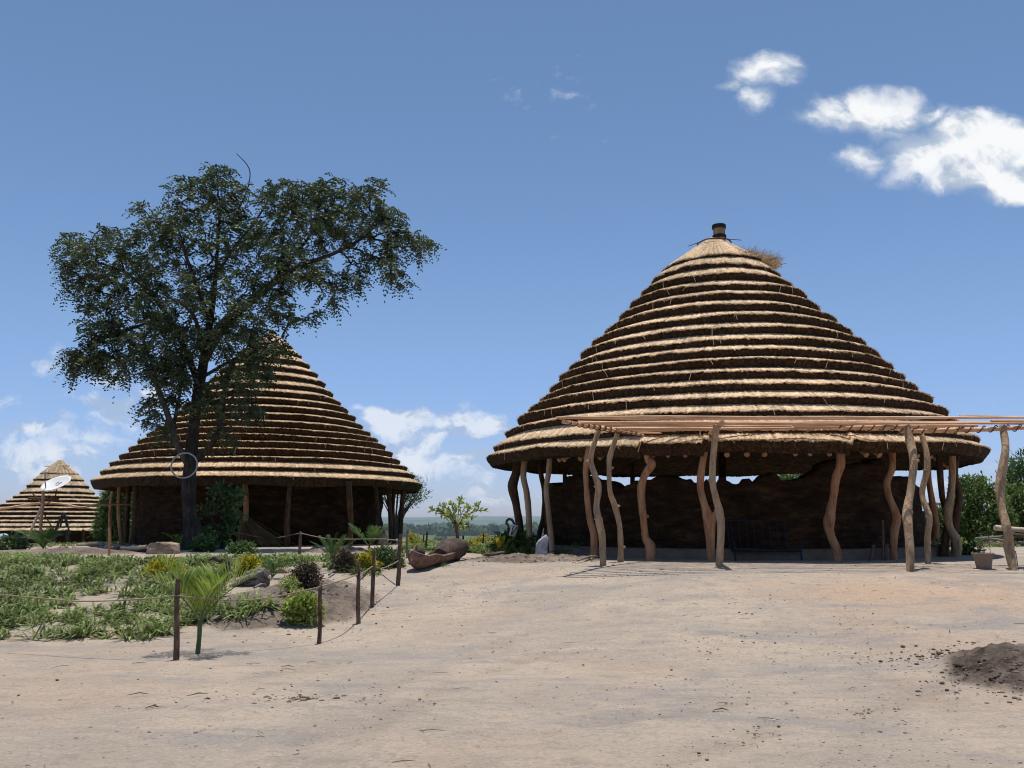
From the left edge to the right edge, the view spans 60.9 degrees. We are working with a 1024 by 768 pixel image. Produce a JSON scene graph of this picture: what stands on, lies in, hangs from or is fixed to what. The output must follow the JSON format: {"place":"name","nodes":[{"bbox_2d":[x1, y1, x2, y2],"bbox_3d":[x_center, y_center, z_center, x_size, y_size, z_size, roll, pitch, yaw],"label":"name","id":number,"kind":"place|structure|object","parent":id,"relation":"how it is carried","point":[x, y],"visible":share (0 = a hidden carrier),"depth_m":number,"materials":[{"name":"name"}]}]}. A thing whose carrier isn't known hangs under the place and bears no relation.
{"place":"outdoors","nodes":[
{"label":"outdoors","id":0,"kind":"place"},
{"bbox_2d":[29,541,139,547],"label":"verge grass","id":1,"kind":"structure","parent":0,"point":[50,544],"depth_m":32.23,"materials":[{"name":"green plant"}]},
{"bbox_2d":[208,556,230,580],"bbox_3d":[-5.575,3.541,16.592,0.419,0.502,0.141,0,-9,0],"label":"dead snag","id":2,"kind":"object","parent":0,"point":[220,560],"visible":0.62,"depth_m":16.58,"materials":[{"name":"wood"}]},
{"bbox_2d":[235,509,294,546],"bbox_3d":[-8.825,5.056,30.638,2.430,1.323,0.964,-2,-9,12],"label":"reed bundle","id":3,"kind":"object","parent":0,"point":[249,526],"visible":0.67,"depth_m":30.62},
{"bbox_2d":[382,519,539,525],"bbox_3d":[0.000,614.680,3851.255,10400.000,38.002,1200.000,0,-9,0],"label":"hills","id":4,"kind":"structure","parent":0,"point":[415,522],"depth_m":3474.18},
{"bbox_2d":[382,516,540,519],"bbox_3d":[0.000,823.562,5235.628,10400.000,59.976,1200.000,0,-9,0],"label":"hills","id":5,"kind":"structure","parent":0,"point":[484,518],"depth_m":4924.47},
{"bbox_2d":[395,539,556,554],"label":"meadow grass","id":6,"kind":"structure","parent":0,"point":[483,548],"depth_m":23.78,"materials":[{"name":"green plant"}]},
{"bbox_2d":[0,532,1023,767],"bbox_3d":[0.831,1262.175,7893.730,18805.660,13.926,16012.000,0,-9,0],"label":"ground","id":7,"kind":"structure","parent":0,"point":[483,718],"depth_m":9.31,"materials":[{"name":"beige sand"}]},
{"bbox_2d":[0,530,32,549],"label":"leafy shrub","id":8,"kind":"object","parent":7,"relation":"on","point":[12,542],"visible":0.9,"depth_m":26.78,"materials":[{"name":"green plant"}]},
{"bbox_2d":[28,503,43,538],"bbox_3d":[-17.662,5.201,32.154,0.152,1.614,0.615,-8,-12,41],"label":"bamboo pole","id":9,"kind":"object","parent":7,"relation":"on","point":[36,517],"visible":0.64,"depth_m":32.18,"materials":[{"name":"brown wood"}]},
{"bbox_2d":[13,527,66,548],"bbox_3d":[-13.584,4.496,25.134,1.432,0.774,2.167,6,-11,-34],"label":"young palm","id":10,"kind":"object","parent":7,"relation":"on","point":[45,538],"visible":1,"depth_m":24.99,"materials":[{"name":"green plant"}]},
{"bbox_2d":[27,472,78,543],"bbox_3d":[-17.189,4.734,32.681,1.833,2.819,1.252,5,-10,-28],"label":"satellite dish","id":11,"kind":"object","parent":7,"relation":"on","point":[55,483],"visible":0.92,"depth_m":32.70,"materials":[{"name":"white metal"}]},
{"bbox_2d":[0,460,117,543],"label":"thatched hut","id":12,"kind":"object","parent":7,"relation":"on","point":[77,487],"visible":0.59,"depth_m":50.12,"materials":[{"name":"plant"}]},
{"bbox_2d":[55,514,69,542],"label":"trestle","id":13,"kind":"object","parent":7,"relation":"on","point":[64,517],"visible":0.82,"depth_m":44.40,"materials":[{"name":"metal"}]},
{"bbox_2d":[97,546,116,549],"bbox_3d":[-11.466,4.602,24.231,1.042,0.187,0.184,-3,-9,15],"label":"log","id":14,"kind":"object","parent":7,"relation":"on","point":[112,547],"visible":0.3,"depth_m":24.12,"materials":[{"name":"grey wood"}]},
{"bbox_2d":[76,542,120,546],"bbox_3d":[-11.567,4.523,24.371,1.137,0.195,0.163,3,-9,-16],"label":"log","id":15,"kind":"object","parent":14,"relation":"on","point":[92,544],"visible":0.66,"depth_m":24.31,"materials":[{"name":"grey wood"}]},
{"bbox_2d":[108,527,110,555],"bbox_3d":[-10.354,4.085,22.371,0.116,0.796,0.074,0,-9,0],"label":"rope stake","id":16,"kind":"object","parent":7,"relation":"on","point":[109,543],"visible":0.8,"depth_m":22.35,"materials":[{"name":"brown wood"}]},
{"bbox_2d":[87,490,132,541],"bbox_3d":[-18.134,5.796,39.548,2.140,3.552,1.989,0,-9,0],"label":"shrub","id":17,"kind":"object","parent":7,"relation":"on","point":[100,532],"visible":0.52,"depth_m":39.24,"materials":[{"name":"green plant"}]},
{"bbox_2d":[121,492,132,535],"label":"shrub","id":18,"kind":"object","parent":7,"relation":"on","point":[131,506],"visible":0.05,"depth_m":45.15,"materials":[{"name":"green plant"}]},
{"bbox_2d":[116,545,146,552],"bbox_3d":[-10.804,4.697,24.314,1.241,0.381,0.352,2,-9,-10],"label":"log","id":19,"kind":"object","parent":7,"relation":"on","point":[140,550],"visible":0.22,"depth_m":24.30,"materials":[{"name":"grey wood"}]},
{"bbox_2d":[106,545,146,550],"bbox_3d":[-10.742,4.554,24.197,1.377,0.171,0.133,-3,-9,16],"label":"log","id":20,"kind":"object","parent":19,"relation":"on","point":[128,548],"visible":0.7,"depth_m":24.08,"materials":[{"name":"grey wood"}]},
{"bbox_2d":[146,542,179,553],"bbox_3d":[-9.376,4.461,23.418,0.793,0.424,0.674,0,-9,0],"label":"rock","id":21,"kind":"object","parent":7,"relation":"on","point":[164,548],"visible":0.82,"depth_m":23.13,"materials":[{"name":"brown stone"}]},
{"bbox_2d":[142,556,187,577],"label":"yellow bush","id":22,"kind":"object","parent":7,"relation":"on","point":[158,565],"visible":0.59,"depth_m":16.87,"materials":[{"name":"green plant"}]},
{"bbox_2d":[147,532,182,547],"bbox_3d":[-10.312,4.918,27.110,1.789,0.647,1.491,2,-9,-11],"label":"young palm","id":23,"kind":"object","parent":7,"relation":"on","point":[177,540],"visible":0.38,"depth_m":26.70,"materials":[{"name":"green plant"}]},
{"bbox_2d":[173,579,180,659],"bbox_3d":[-3.962,2.826,10.298,0.098,1.013,0.067,0,-9,0],"label":"rope stake","id":24,"kind":"object","parent":7,"relation":"on","point":[176,650],"visible":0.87,"depth_m":10.28,"materials":[{"name":"brown wood"}]},
{"bbox_2d":[0,594,176,601],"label":"rope","id":25,"kind":"object","parent":24,"relation":"attached to","point":[87,601],"visible":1,"depth_m":10.58,"materials":[{"name":"fabric"}]},
{"bbox_2d":[177,586,319,600],"bbox_3d":[-3.298,2.674,11.005,1.960,0.133,0.092,9,-13,-44],"label":"rope","id":26,"kind":"object","parent":24,"relation":"attached to","point":[248,599],"visible":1,"depth_m":11.02,"materials":[{"name":"fabric"}]},
{"bbox_2d":[186,532,220,551],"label":"leafy shrub","id":27,"kind":"object","parent":7,"relation":"on","point":[203,544],"visible":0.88,"depth_m":24.97,"materials":[{"name":"green plant"}]},
{"bbox_2d":[0,551,407,641],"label":"grass","id":28,"kind":"structure","parent":7,"relation":"on","point":[18,611],"depth_m":14.98,"materials":[{"name":"green plant"}]},
{"bbox_2d":[150,553,258,653],"bbox_3d":[-3.818,2.741,10.857,1.271,1.277,0.990,-3,-9,16],"label":"young palm","id":29,"kind":"object","parent":7,"relation":"on","point":[206,588],"visible":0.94,"depth_m":10.81,"materials":[{"name":"green plant"}]},
{"bbox_2d":[196,479,248,548],"bbox_3d":[-9.390,4.224,27.825,1.856,2.396,0.995,0,-9,0],"label":"climbing plant","id":30,"kind":"object","parent":7,"relation":"on","point":[226,493],"visible":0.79,"depth_m":27.80,"materials":[{"name":"green plant"}]},
{"bbox_2d":[226,539,260,553],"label":"leafy shrub","id":31,"kind":"object","parent":7,"relation":"on","point":[241,547],"visible":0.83,"depth_m":23.33,"materials":[{"name":"green plant"}]},
{"bbox_2d":[47,153,446,549],"bbox_3d":[-9.067,-1.220,28.062,13.931,13.256,6.473,0,-9,0],"label":"acacia tree","id":32,"kind":"object","parent":7,"relation":"on","point":[207,340],"visible":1,"depth_m":27.58,"materials":[{"name":"green plant"}]},
{"bbox_2d":[170,452,197,478],"bbox_3d":[-10.066,2.500,26.741,0.852,0.821,0.152,0,-9,0],"label":"hoop","id":33,"kind":"object","parent":32,"relation":"hanging from","point":[174,474],"visible":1,"depth_m":26.72,"materials":[{"name":"grey metal"}]},
{"bbox_2d":[233,553,263,575],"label":"yellow bush","id":34,"kind":"object","parent":7,"relation":"on","point":[252,561],"visible":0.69,"depth_m":17.14,"materials":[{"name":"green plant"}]},
{"bbox_2d":[229,565,270,586],"bbox_3d":[-4.841,3.596,16.092,0.806,0.470,0.390,0,-9,0],"label":"rock","id":35,"kind":"object","parent":7,"relation":"on","point":[261,576],"visible":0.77,"depth_m":16.04,"materials":[{"name":"grey stone"}]},
{"bbox_2d":[90,327,422,546],"bbox_3d":[-10.445,2.126,36.678,13.446,9.226,13.226,0,-9,0],"label":"thatched hut","id":36,"kind":"object","parent":7,"relation":"on","point":[317,460],"visible":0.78,"depth_m":32.34,"materials":[{"name":"plant"}]},
{"bbox_2d":[0,502,132,509],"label":"horizontal pole","id":37,"kind":"object","parent":36,"relation":"attached to","point":[38,503],"visible":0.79,"depth_m":33.01,"materials":[{"name":"brown wood"}]},
{"bbox_2d":[254,583,266,588],"bbox_3d":[-4.548,3.643,15.719,0.050,0.088,0.311,-4,-10,25],"label":"stick","id":38,"kind":"object","parent":7,"relation":"on","point":[260,584],"visible":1,"depth_m":15.70,"materials":[{"name":"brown wood"}]},
{"bbox_2d":[261,559,298,578],"bbox_3d":[-4.481,3.581,16.776,0.655,0.431,0.809,0,-9,0],"label":"young palm","id":39,"kind":"object","parent":7,"relation":"on","point":[270,565],"visible":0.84,"depth_m":16.78,"materials":[{"name":"green plant"}]},
{"bbox_2d":[279,568,290,572],"bbox_3d":[-4.581,3.769,17.520,0.368,0.145,0.344,0,-9,0],"label":"rock","id":40,"kind":"object","parent":7,"relation":"on","point":[285,570],"visible":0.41,"depth_m":17.37,"materials":[{"name":"brown stone"}]},
{"bbox_2d":[275,568,303,596],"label":"yellow green plant","id":41,"kind":"object","parent":7,"relation":"on","point":[289,586],"visible":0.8,"depth_m":14.20,"materials":[{"name":"green plant"}]},
{"bbox_2d":[298,531,301,553],"bbox_3d":[-5.713,4.314,23.441,0.090,0.677,0.094,0,-9,0],"label":"rope stake","id":42,"kind":"object","parent":7,"relation":"on","point":[300,544],"visible":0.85,"depth_m":23.42,"materials":[{"name":"brown wood"}]},
{"bbox_2d":[277,588,325,626],"bbox_3d":[-3.129,3.369,12.976,0.744,0.648,0.526,0,-9,0],"label":"yellow green bush","id":43,"kind":"object","parent":7,"relation":"on","point":[300,605],"visible":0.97,"depth_m":12.90,"materials":[{"name":"green plant"}]},
{"bbox_2d":[288,558,325,587],"bbox_3d":[-3.531,3.296,14.997,0.654,0.604,0.506,0,-9,0],"label":"dry bush","id":44,"kind":"object","parent":7,"relation":"on","point":[303,576],"visible":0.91,"depth_m":14.95,"materials":[{"name":"brown plant"}]},
{"bbox_2d":[317,585,321,643],"bbox_3d":[-2.570,3.119,11.634,0.068,0.839,0.061,0,-9,0],"label":"rope stake","id":45,"kind":"object","parent":7,"relation":"on","point":[319,637],"visible":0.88,"depth_m":11.61,"materials":[{"name":"brown wood"}]},
{"bbox_2d":[320,574,357,586],"bbox_3d":[-2.418,2.802,12.420,0.100,0.090,1.550,-1,-9,8],"label":"rope","id":46,"kind":"object","parent":45,"relation":"attached to","point":[338,581],"visible":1,"depth_m":12.17,"materials":[{"name":"fabric"}]},
{"bbox_2d":[311,533,357,557],"bbox_3d":[-3.917,3.609,19.162,1.096,0.701,1.024,0,-9,0],"label":"cycad","id":47,"kind":"object","parent":7,"relation":"on","point":[332,548],"visible":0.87,"depth_m":19.08,"materials":[{"name":"green plant"}]},
{"bbox_2d":[327,546,361,571],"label":"dry bush","id":48,"kind":"object","parent":7,"relation":"on","point":[348,558],"visible":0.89,"depth_m":17.60,"materials":[{"name":"brown plant"}]},
{"bbox_2d":[356,561,360,623],"bbox_3d":[-2.328,3.188,13.178,0.112,0.999,0.068,0,-9,0],"label":"rope stake","id":49,"kind":"object","parent":7,"relation":"on","point":[358,619],"visible":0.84,"depth_m":13.15,"materials":[{"name":"brown wood"}]},
{"bbox_2d":[349,523,388,546],"bbox_3d":[-3.457,3.759,20.823,1.014,0.874,0.734,0,-9,0],"label":"young palm","id":50,"kind":"object","parent":7,"relation":"on","point":[373,531],"visible":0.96,"depth_m":20.77,"materials":[{"name":"green plant"}]},
{"bbox_2d":[354,547,383,570],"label":"yellow bush","id":51,"kind":"object","parent":7,"relation":"on","point":[365,558],"visible":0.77,"depth_m":17.62,"materials":[{"name":"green plant"}]},
{"bbox_2d":[370,551,375,606],"bbox_3d":[-2.286,3.249,14.316,0.072,0.993,0.074,-8,-12,41],"label":"rope stake","id":52,"kind":"object","parent":7,"relation":"on","point":[372,591],"visible":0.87,"depth_m":14.29,"materials":[{"name":"brown wood"}]},
{"bbox_2d":[377,526,387,544],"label":"leaning slab","id":53,"kind":"structure","parent":7,"relation":"on","point":[383,535],"depth_m":32.29,"materials":[{"name":"grey stone"}]},
{"bbox_2d":[368,540,409,568],"bbox_3d":[-2.654,3.681,18.224,0.918,0.880,0.913,7,-12,-38],"label":"leafy shrub","id":54,"kind":"object","parent":7,"relation":"on","point":[386,555],"visible":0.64,"depth_m":18.13,"materials":[{"name":"green plant"}]},
{"bbox_2d":[396,534,402,584],"bbox_3d":[-2.100,3.300,16.179,0.119,1.016,0.085,0,-9,0],"label":"rope stake","id":55,"kind":"object","parent":7,"relation":"on","point":[398,574],"visible":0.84,"depth_m":16.15,"materials":[{"name":"brown wood"}]},
{"bbox_2d":[300,533,400,540],"bbox_3d":[-3.515,3.541,20.000,0.871,0.169,8.185,4,-10,-26],"label":"rope","id":56,"kind":"object","parent":55,"relation":"attached to","point":[355,539],"visible":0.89,"depth_m":21.09,"materials":[{"name":"fabric"}]},
{"bbox_2d":[382,470,431,538],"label":"thorn tree","id":57,"kind":"object","parent":7,"relation":"on","point":[414,499],"visible":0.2,"depth_m":47.45,"materials":[{"name":"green plant"}]},
{"bbox_2d":[406,530,408,557],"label":"rope stake","id":58,"kind":"object","parent":7,"relation":"on","point":[407,543],"visible":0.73,"depth_m":20.77,"materials":[{"name":"brown wood"}]},
{"bbox_2d":[405,531,422,543],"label":"yellow bush","id":59,"kind":"object","parent":7,"relation":"on","point":[411,538],"visible":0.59,"depth_m":30.26,"materials":[{"name":"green plant"}]},
{"bbox_2d":[425,531,427,548],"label":"rope stake","id":60,"kind":"object","parent":7,"relation":"on","point":[426,539],"visible":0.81,"depth_m":26.91,"materials":[{"name":"brown wood"}]},
{"bbox_2d":[407,537,467,569],"bbox_3d":[-1.593,3.600,18.590,0.539,0.623,2.609,-3,-10,18],"label":"dugout canoe","id":61,"kind":"object","parent":7,"relation":"on","point":[450,549],"visible":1,"depth_m":18.62,"materials":[{"name":"brown wood"}]},
{"bbox_2d":[454,524,459,560],"bbox_3d":[-1.223,3.582,19.469,0.154,0.889,0.086,0,-9,0],"label":"rope stake","id":62,"kind":"object","parent":7,"relation":"on","point":[456,530],"visible":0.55,"depth_m":19.49,"materials":[{"name":"brown wood"}]},
{"bbox_2d":[427,495,487,532],"bbox_3d":[-1.179,3.393,20.715,1.461,1.533,1.742,3,-10,-20],"label":"sapling","id":63,"kind":"object","parent":7,"relation":"on","point":[449,514],"visible":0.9,"depth_m":20.81,"materials":[{"name":"green plant"}]},
{"bbox_2d":[383,521,543,541],"bbox_3d":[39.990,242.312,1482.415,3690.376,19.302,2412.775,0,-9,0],"label":"woodland","id":64,"kind":"object","parent":7,"relation":"on","point":[442,530],"visible":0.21,"depth_m":915.44,"materials":[{"name":"green plant"}]},
{"bbox_2d":[466,537,480,547],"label":"yellow bush","id":65,"kind":"object","parent":7,"relation":"on","point":[474,542],"visible":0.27,"depth_m":24.59,"materials":[{"name":"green plant"}]},
{"bbox_2d":[471,533,493,544],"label":"yellow bush","id":66,"kind":"object","parent":7,"relation":"on","point":[479,538],"visible":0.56,"depth_m":29.11,"materials":[{"name":"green plant"}]},
{"bbox_2d":[482,551,504,556],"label":"stick","id":67,"kind":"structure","parent":7,"relation":"on","point":[493,553],"depth_m":21.17,"materials":[{"name":"brown wood"}]},
{"bbox_2d":[493,535,514,550],"bbox_3d":[-0.196,4.220,22.663,0.595,0.544,0.579,0,-9,0],"label":"dracaena","id":68,"kind":"object","parent":7,"relation":"on","point":[499,541],"visible":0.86,"depth_m":22.71,"materials":[{"name":"yellow plant"}]},
{"bbox_2d":[505,518,517,538],"bbox_3d":[-0.004,4.051,23.014,0.351,1.006,0.140,0,-9,0],"label":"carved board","id":69,"kind":"object","parent":7,"relation":"on","point":[513,531],"visible":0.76,"depth_m":23.00,"materials":[{"name":"grey wood"}]},
{"bbox_2d":[2,561,1022,767],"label":"dry twigs","id":70,"kind":"object","parent":7,"relation":"on","point":[473,665],"visible":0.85,"depth_m":9.46,"materials":[{"name":"brown wood"}]},
{"bbox_2d":[3,554,1023,753],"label":"soil crumbs","id":71,"kind":"object","parent":7,"relation":"on","point":[961,663],"visible":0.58,"depth_m":9.26,"materials":[{"name":"brown soil"}]},
{"bbox_2d":[489,525,538,551],"bbox_3d":[0.110,4.252,23.435,1.545,1.040,1.216,0,-9,0],"label":"leafy shrub","id":72,"kind":"object","parent":7,"relation":"on","point":[517,536],"visible":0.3,"depth_m":23.26,"materials":[{"name":"green plant"}]},
{"bbox_2d":[12,564,1022,767],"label":"sand crumbs","id":73,"kind":"object","parent":7,"relation":"on","point":[707,759],"visible":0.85,"depth_m":7.91,"materials":[{"name":"beige sand"}]},
{"bbox_2d":[508,531,548,547],"bbox_3d":[0.510,4.188,22.690,1.370,0.693,0.905,1,-9,-8],"label":"young palm","id":74,"kind":"object","parent":7,"relation":"on","point":[524,542],"visible":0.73,"depth_m":22.62,"materials":[{"name":"green plant"}]},
{"bbox_2d":[535,535,547,554],"bbox_3d":[0.690,3.772,19.898,0.326,0.654,0.249,0,-9,0],"label":"marble stone","id":75,"kind":"object","parent":7,"relation":"on","point":[541,545],"visible":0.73,"depth_m":19.80,"materials":[{"name":"white stone"}]},
{"bbox_2d":[550,548,569,554],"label":"spider plant","id":76,"kind":"object","parent":7,"relation":"on","point":[563,552],"visible":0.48,"depth_m":20.69,"materials":[{"name":"green plant"}]},
{"bbox_2d":[558,542,583,554],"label":"seedling","id":77,"kind":"object","parent":7,"relation":"on","point":[573,544],"visible":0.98,"depth_m":20.75,"materials":[{"name":"green plant"}]},
{"bbox_2d":[577,555,599,561],"bbox_3d":[1.669,3.779,18.915,0.053,0.097,1.527,-4,-10,23],"label":"stick","id":78,"kind":"object","parent":7,"relation":"on","point":[590,556],"visible":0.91,"depth_m":18.78,"materials":[{"name":"brown wood"}]},
{"bbox_2d":[486,223,993,561],"bbox_3d":[6.168,0.043,25.806,13.919,9.927,13.901,0,-9,0],"label":"thatched shelter","id":79,"kind":"object","parent":7,"relation":"on","point":[717,324],"visible":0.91,"depth_m":21.16,"materials":[{"name":"plant"}]},
{"bbox_2d":[727,520,802,560],"bbox_3d":[5.689,3.532,19.647,1.526,0.911,0.559,0,-9,0],"label":"metal bench","id":80,"kind":"object","parent":7,"relation":"on","point":[734,549],"visible":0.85,"depth_m":19.79,"materials":[{"name":"black metal"}]},
{"bbox_2d":[556,415,1023,571],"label":"pole pergola","id":81,"kind":"object","parent":7,"relation":"on","point":[714,428],"visible":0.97,"depth_m":17.36,"materials":[{"name":"brown wood"}]},
{"bbox_2d":[778,474,801,479],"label":"shrub","id":82,"kind":"object","parent":7,"relation":"on","point":[788,477],"visible":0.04,"depth_m":40.59,"materials":[{"name":"green plant"}]},
{"bbox_2d":[869,544,874,560],"bbox_3d":[8.125,3.818,19.643,0.168,0.388,0.088,0,-9,0],"label":"wooden stick","id":83,"kind":"object","parent":7,"relation":"on","point":[872,552],"visible":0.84,"depth_m":19.62,"materials":[{"name":"brown wood"}]},
{"bbox_2d":[881,520,884,560],"bbox_3d":[8.386,3.546,19.689,0.118,0.922,0.064,0,-9,0],"label":"wooden stick","id":84,"kind":"object","parent":7,"relation":"on","point":[883,541],"visible":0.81,"depth_m":19.67,"materials":[{"name":"brown wood"}]},
{"bbox_2d":[922,502,939,533],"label":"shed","id":85,"kind":"structure","parent":7,"relation":"on","point":[923,512],"depth_m":61.22,"materials":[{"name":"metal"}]},
{"bbox_2d":[925,503,952,541],"bbox_3d":[17.537,5.793,35.510,1.345,1.901,1.156,0,-9,0],"label":"shrub","id":86,"kind":"object","parent":7,"relation":"on","point":[940,512],"visible":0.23,"depth_m":35.36,"materials":[{"name":"green plant"}]},
{"bbox_2d":[931,537,952,555],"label":"seedling","id":87,"kind":"object","parent":7,"relation":"on","point":[938,544],"visible":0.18,"depth_m":22.04,"materials":[{"name":"green plant"}]},
{"bbox_2d":[962,537,986,554],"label":"seedling","id":88,"kind":"object","parent":7,"relation":"on","point":[968,549],"visible":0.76,"depth_m":22.62,"materials":[{"name":"green plant"}]},
{"bbox_2d":[938,470,1019,540],"bbox_3d":[19.089,5.110,35.683,3.236,3.210,2.205,0,-9,0],"label":"shrub","id":89,"kind":"object","parent":7,"relation":"on","point":[978,493],"visible":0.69,"depth_m":35.22,"materials":[{"name":"green plant"}]},
{"bbox_2d":[971,532,994,568],"bbox_3d":[9.023,3.188,16.705,0.425,0.698,0.404,0,-9,0],"label":"flower pot","id":90,"kind":"object","parent":7,"relation":"on","point":[983,560],"visible":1,"depth_m":16.58,"materials":[{"name":"ceramic"}]},
{"bbox_2d":[989,481,1023,541],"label":"shrub","id":91,"kind":"object","parent":7,"relation":"on","point":[1014,492],"visible":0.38,"depth_m":36.30,"materials":[{"name":"green plant"}]},
{"bbox_2d":[995,447,1023,488],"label":"thorn tree","id":92,"kind":"object","parent":7,"relation":"on","point":[1014,473],"visible":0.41,"depth_m":41.62,"materials":[{"name":"green plant"}]},
{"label":"rope stake","id":93,"kind":"object","parent":7,"relation":"on","visible":0},
{"bbox_2d":[238,532,298,537],"bbox_3d":[-7.098,4.726,27.120,1.194,0.276,7.905,5,-10,-28],"label":"rope","id":94,"kind":"object","parent":93,"relation":"attached to","point":[272,537],"visible":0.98,"depth_m":30.16,"materials":[{"name":"fabric"}]},
{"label":"log","id":95,"kind":"object","parent":7,"relation":"on","visible":0},
{"bbox_2d":[988,540,1023,544],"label":"log","id":96,"kind":"object","parent":95,"relation":"on","point":[990,542],"visible":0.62,"depth_m":31.34,"materials":[{"name":"grey wood"}]},
{"bbox_2d":[975,537,1002,541],"bbox_3d":[17.254,5.611,31.365,1.008,0.186,0.112,-2,-9,14],"label":"log","id":97,"kind":"object","parent":96,"relation":"on","point":[996,539],"visible":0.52,"depth_m":31.32,"materials":[{"name":"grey wood"}]},
{"bbox_2d":[980,535,1013,538],"bbox_3d":[18.422,5.562,31.564,2.704,0.188,0.139,-1,-9,8],"label":"log","id":98,"kind":"object","parent":96,"relation":"on","point":[1000,537],"visible":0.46,"depth_m":31.62,"materials":[{"name":"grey wood"}]},
{"bbox_2d":[993,525,1023,531],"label":"log","id":99,"kind":"object","parent":98,"relation":"on","point":[999,528],"visible":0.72,"depth_m":31.55,"materials":[{"name":"beige wood"}]},
{"bbox_2d":[1013,533,1023,537],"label":"log","id":100,"kind":"object","parent":96,"relation":"on","point":[1017,535],"visible":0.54,"depth_m":31.30,"materials":[{"name":"brown wood"}]},
{"bbox_2d":[0,0,1023,516],"label":"sky","id":101,"kind":"structure","parent":0,"point":[561,155],"materials":[{"name":"blue"}]},
{"bbox_2d":[962,539,1023,546],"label":"grass","id":102,"kind":"structure","parent":0,"point":[999,545],"depth_m":30.15,"materials":[{"name":"green plant"}]}
]}

